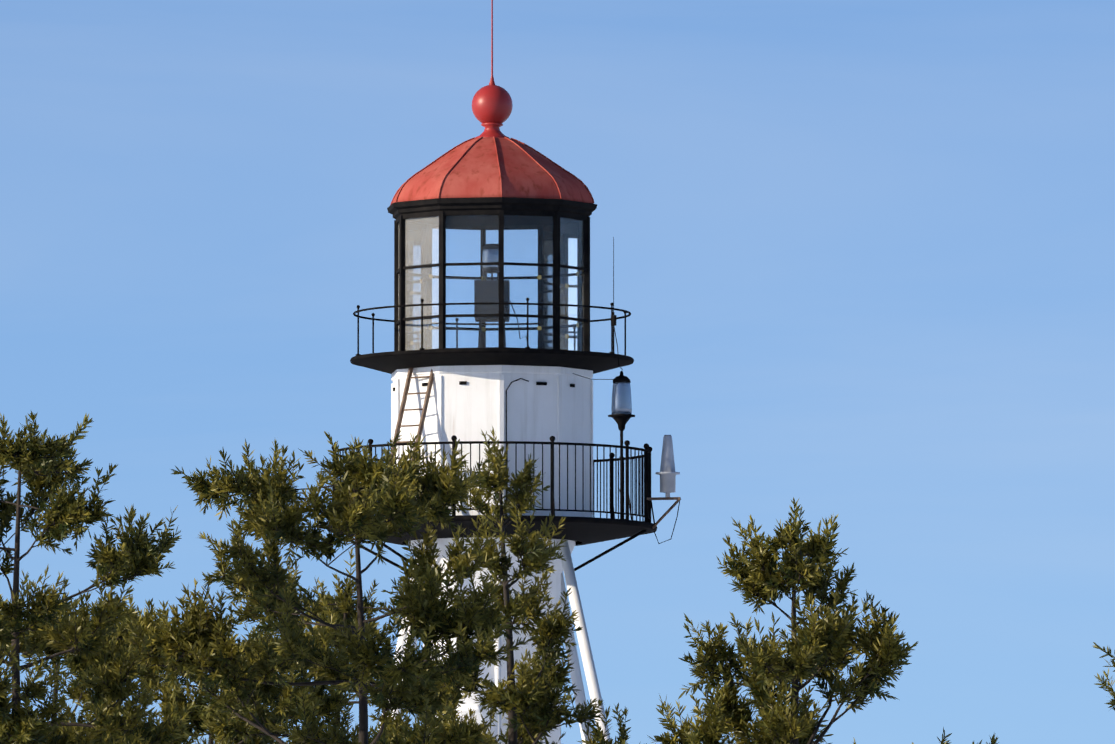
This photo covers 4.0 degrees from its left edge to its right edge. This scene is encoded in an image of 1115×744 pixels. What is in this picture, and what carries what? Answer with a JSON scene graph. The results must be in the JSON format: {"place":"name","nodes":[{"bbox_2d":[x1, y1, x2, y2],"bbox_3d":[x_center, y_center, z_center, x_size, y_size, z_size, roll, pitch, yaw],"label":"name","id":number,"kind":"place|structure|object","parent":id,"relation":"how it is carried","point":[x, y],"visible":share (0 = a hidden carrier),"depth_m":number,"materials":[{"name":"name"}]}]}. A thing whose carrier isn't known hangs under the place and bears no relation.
{"place":"outdoors","nodes":[
{"label":"outdoors","id":0,"kind":"place"},
{"bbox_2d":[0,411,181,743],"bbox_3d":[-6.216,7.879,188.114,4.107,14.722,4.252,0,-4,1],"label":"pine","id":1,"kind":"object","parent":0,"point":[38,463],"visible":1,"depth_m":187.83,"materials":[{"name":"green plant"}]},
{"bbox_2d":[0,578,199,743],"bbox_3d":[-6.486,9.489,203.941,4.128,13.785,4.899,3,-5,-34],"label":"pine","id":2,"kind":"object","parent":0,"point":[166,729],"visible":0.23,"depth_m":203.19,"materials":[{"name":"green plant"}]},
{"bbox_2d":[51,602,416,743],"bbox_3d":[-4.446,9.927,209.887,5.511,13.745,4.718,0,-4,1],"label":"pine","id":3,"kind":"object","parent":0,"point":[283,697],"visible":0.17,"depth_m":209.26,"materials":[{"name":"green plant"}]},
{"bbox_2d":[196,549,464,743],"bbox_3d":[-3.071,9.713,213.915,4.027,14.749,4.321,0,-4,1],"label":"pine","id":4,"kind":"object","parent":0,"point":[342,603],"visible":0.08,"depth_m":214.31,"materials":[{"name":"green plant"}]},
{"bbox_2d":[122,431,539,743],"bbox_3d":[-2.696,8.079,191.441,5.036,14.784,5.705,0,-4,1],"label":"pine","id":5,"kind":"object","parent":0,"point":[200,644],"visible":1,"depth_m":191.43,"materials":[{"name":"green plant"}]},
{"bbox_2d":[410,537,575,743],"bbox_3d":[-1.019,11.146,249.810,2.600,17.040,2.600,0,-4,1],"label":"central tower column","id":6,"kind":"structure","parent":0,"point":[496,673],"depth_m":249.34,"materials":[{"name":"white metal"}]},
{"bbox_2d":[380,539,609,743],"bbox_3d":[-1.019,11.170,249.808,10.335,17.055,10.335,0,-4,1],"label":"support leg","id":7,"kind":"object","parent":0,"point":[584,646],"visible":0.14,"depth_m":249.23,"materials":[{"name":"white metal"}]},
{"bbox_2d":[327,515,656,571],"bbox_3d":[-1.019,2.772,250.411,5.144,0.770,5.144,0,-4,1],"label":"lower gallery deck","id":8,"kind":"structure","parent":7,"relation":"on","point":[584,530],"depth_m":248.91,"materials":[{"name":"black metal"}]},
{"bbox_2d":[390,368,433,474],"bbox_3d":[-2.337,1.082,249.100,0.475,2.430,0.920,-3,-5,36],"label":"ladder","id":9,"kind":"object","parent":8,"relation":"on","point":[404,399],"visible":0.5,"depth_m":249.29,"materials":[{"name":"wood"}]},
{"bbox_2d":[328,435,654,523],"bbox_3d":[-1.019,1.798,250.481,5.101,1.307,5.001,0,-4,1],"label":"balcony railing","id":10,"kind":"object","parent":8,"relation":"on","point":[641,486],"visible":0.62,"depth_m":248.95,"materials":[{"name":"black metal"}]},
{"bbox_2d":[391,365,592,541],"bbox_3d":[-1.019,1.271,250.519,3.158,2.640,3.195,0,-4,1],"label":"lighthouse tower wall","id":11,"kind":"structure","parent":8,"relation":"on","point":[558,408],"depth_m":249.22,"materials":[{"name":"white paint"}]},
{"bbox_2d":[393,378,574,440],"bbox_3d":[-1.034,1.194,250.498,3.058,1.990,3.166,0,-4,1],"label":"wall vents","id":12,"kind":"object","parent":11,"relation":"attached to","point":[465,383],"visible":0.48,"depth_m":249.12,"materials":[{"name":"black metal"}]},
{"bbox_2d":[350,348,633,373],"bbox_3d":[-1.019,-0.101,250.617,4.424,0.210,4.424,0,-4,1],"label":"upper gallery deck","id":13,"kind":"structure","parent":11,"relation":"on","point":[393,361],"depth_m":249.01,"materials":[{"name":"black metal"}]},
{"bbox_2d":[353,298,630,355],"bbox_3d":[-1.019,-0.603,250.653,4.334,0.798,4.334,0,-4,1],"label":"gallery railing","id":14,"kind":"object","parent":13,"relation":"on","point":[457,319],"visible":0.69,"depth_m":249.57,"materials":[{"name":"black metal"}]},
{"bbox_2d":[573,237,622,379],"bbox_3d":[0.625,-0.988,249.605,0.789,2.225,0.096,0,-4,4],"label":"whip antenna","id":15,"kind":"object","parent":14,"relation":"attached to","point":[613,319],"visible":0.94,"depth_m":249.55,"materials":[{"name":"black metal"}]},
{"bbox_2d":[387,197,596,350],"bbox_3d":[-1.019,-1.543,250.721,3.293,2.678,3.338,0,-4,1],"label":"lantern room frame","id":16,"kind":"object","parent":13,"relation":"on","point":[499,211],"visible":0.58,"depth_m":250.00,"materials":[{"name":"black metal"}]},
{"bbox_2d":[390,0,593,204],"bbox_3d":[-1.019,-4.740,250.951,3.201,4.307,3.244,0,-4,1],"label":"dome roof","id":17,"kind":"structure","parent":16,"relation":"on","point":[492,160],"depth_m":249.98,"materials":[{"name":"red paint"}]},
{"bbox_2d":[406,270,582,330],"bbox_3d":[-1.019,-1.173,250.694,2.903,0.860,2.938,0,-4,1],"label":"lantern brass clamps","id":18,"kind":"object","parent":16,"relation":"attached to","point":[539,327],"visible":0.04,"depth_m":251.82,"materials":[{"name":"metal"}]},
{"bbox_2d":[405,215,584,350],"bbox_3d":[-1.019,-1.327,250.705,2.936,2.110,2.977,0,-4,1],"label":"window glass","id":19,"kind":"object","parent":16,"relation":"in","point":[416,244],"visible":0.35,"depth_m":251.48,"materials":[{"name":"clear glass"}]},
{"bbox_2d":[474,244,526,347],"bbox_3d":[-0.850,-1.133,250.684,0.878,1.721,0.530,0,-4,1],"label":"lighthouse lamp","id":20,"kind":"object","parent":16,"relation":"attached to","point":[491,250],"depth_m":250.45,"materials":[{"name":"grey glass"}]},
{"bbox_2d":[608,371,634,518],"bbox_3d":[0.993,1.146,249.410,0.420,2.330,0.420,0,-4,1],"label":"aero beacon lamp on pole","id":21,"kind":"object","parent":8,"relation":"on","point":[621,415],"visible":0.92,"depth_m":249.35,"materials":[{"name":"black metal"}]},
{"bbox_2d":[644,435,680,543],"bbox_3d":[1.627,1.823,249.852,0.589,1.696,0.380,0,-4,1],"label":"antenna on bracket","id":22,"kind":"object","parent":8,"relation":"on","point":[667,473],"visible":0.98,"depth_m":249.81,"materials":[{"name":"metal"}]},
{"bbox_2d":[411,426,646,743],"bbox_3d":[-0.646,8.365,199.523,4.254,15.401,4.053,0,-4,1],"label":"pine","id":23,"kind":"object","parent":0,"point":[528,701],"visible":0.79,"depth_m":199.93,"materials":[{"name":"green plant"}]},
{"bbox_2d":[0,0,1114,743],"label":"sky","id":24,"kind":"structure","parent":0,"point":[864,250],"materials":[{"name":"blue"}]},
{"bbox_2d":[621,497,998,743],"bbox_3d":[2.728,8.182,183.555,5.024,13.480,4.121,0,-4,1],"label":"pine","id":25,"kind":"object","parent":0,"point":[820,650],"visible":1,"depth_m":183.84,"materials":[{"name":"green plant"}]},
{"bbox_2d":[1093,642,1114,710],"bbox_3d":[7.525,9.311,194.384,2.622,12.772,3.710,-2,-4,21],"label":"pine","id":26,"kind":"object","parent":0,"point":[1105,684],"visible":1,"depth_m":195.18,"materials":[{"name":"green plant"}]}
]}

